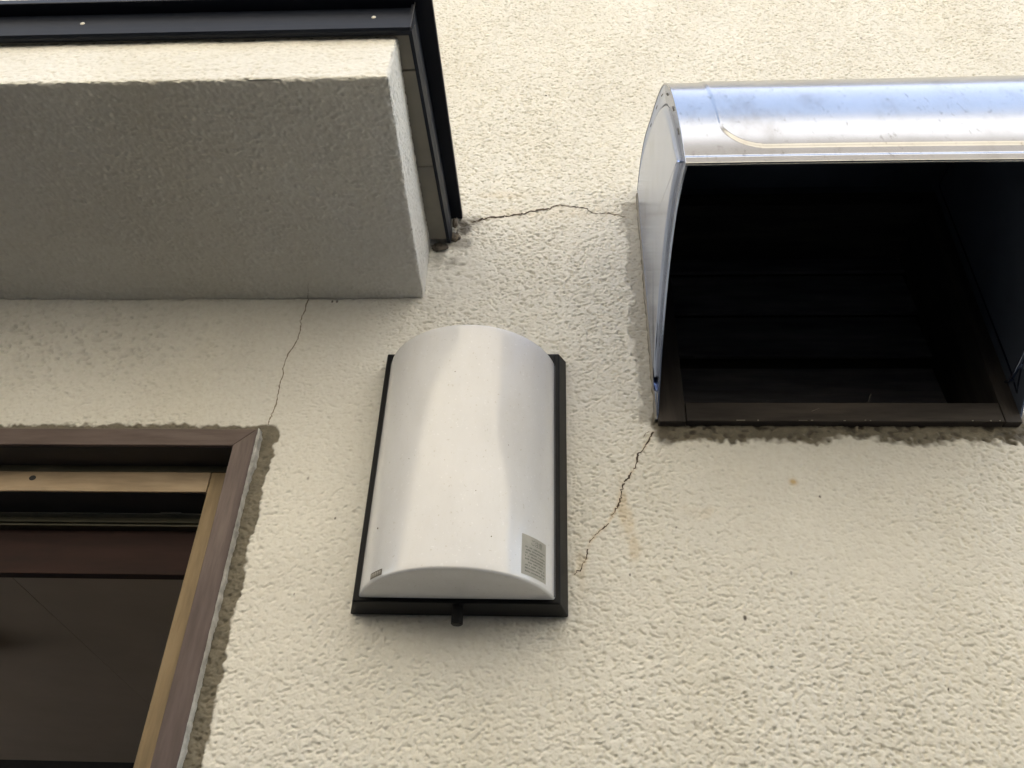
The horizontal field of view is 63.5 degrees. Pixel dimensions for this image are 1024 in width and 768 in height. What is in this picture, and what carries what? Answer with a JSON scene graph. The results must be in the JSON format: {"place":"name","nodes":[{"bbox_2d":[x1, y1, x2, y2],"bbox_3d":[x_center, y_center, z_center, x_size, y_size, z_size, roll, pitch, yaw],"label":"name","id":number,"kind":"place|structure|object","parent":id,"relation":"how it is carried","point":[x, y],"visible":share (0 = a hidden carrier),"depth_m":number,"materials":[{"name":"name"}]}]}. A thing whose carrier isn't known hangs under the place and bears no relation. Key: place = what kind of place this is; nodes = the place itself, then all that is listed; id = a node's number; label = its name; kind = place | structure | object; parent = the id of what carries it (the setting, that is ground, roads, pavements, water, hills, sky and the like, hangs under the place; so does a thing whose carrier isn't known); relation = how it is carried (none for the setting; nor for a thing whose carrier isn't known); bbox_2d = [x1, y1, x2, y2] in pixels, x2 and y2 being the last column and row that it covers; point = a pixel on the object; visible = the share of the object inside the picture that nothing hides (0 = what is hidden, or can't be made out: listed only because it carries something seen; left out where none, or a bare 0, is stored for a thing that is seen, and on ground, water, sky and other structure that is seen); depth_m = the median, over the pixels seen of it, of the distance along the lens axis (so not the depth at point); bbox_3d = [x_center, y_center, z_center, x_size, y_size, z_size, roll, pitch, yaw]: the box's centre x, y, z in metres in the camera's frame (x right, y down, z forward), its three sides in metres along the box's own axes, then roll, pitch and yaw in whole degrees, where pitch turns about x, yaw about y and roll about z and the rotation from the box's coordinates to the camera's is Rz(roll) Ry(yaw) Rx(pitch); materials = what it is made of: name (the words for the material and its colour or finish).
{"place":"outdoors","nodes":[
{"label":"outdoors","id":0,"kind":"place"},
{"bbox_2d":[0,759,133,767],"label":"room wall","id":1,"kind":"structure","parent":0,"point":[37,764],"depth_m":5.27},
{"bbox_2d":[0,577,182,762],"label":"ceiling","id":2,"kind":"structure","parent":0,"point":[80,661],"depth_m":3.43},
{"label":"ground","id":3,"kind":"structure","parent":0,"visible":0},
{"bbox_2d":[0,0,1023,767],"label":"stucco wall","id":4,"kind":"structure","parent":3,"relation":"on","point":[792,596],"depth_m":0.88,"materials":[{"name":"beige paint"}]},
{"bbox_2d":[0,428,261,767],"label":"door frame","id":5,"kind":"object","parent":4,"relation":"attached to","point":[97,490],"visible":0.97,"depth_m":0.96,"materials":[{"name":"brown paint"}]},
{"bbox_2d":[0,0,462,299],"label":"door canopy","id":6,"kind":"object","parent":4,"relation":"attached to","point":[218,149],"visible":1,"depth_m":0.90,"materials":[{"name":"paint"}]},
{"bbox_2d":[351,325,567,626],"bbox_3d":[-0.051,0.077,0.856,0.216,0.329,0.110,0,-35,3],"label":"wall lamp","id":7,"kind":"object","parent":4,"relation":"attached to","point":[466,510],"visible":1,"depth_m":0.81,"materials":[{"name":"white plastic"}]},
{"bbox_2d":[636,75,1023,421],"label":"vent hood","id":8,"kind":"object","parent":4,"relation":"attached to","point":[955,145],"visible":1,"depth_m":0.82,"materials":[{"name":"silver metal"}]},
{"bbox_2d":[657,192,1022,427],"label":"louvred vent","id":9,"kind":"object","parent":4,"relation":"attached to","point":[810,309],"visible":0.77,"depth_m":1.11,"materials":[{"name":"black metal"}]}
]}

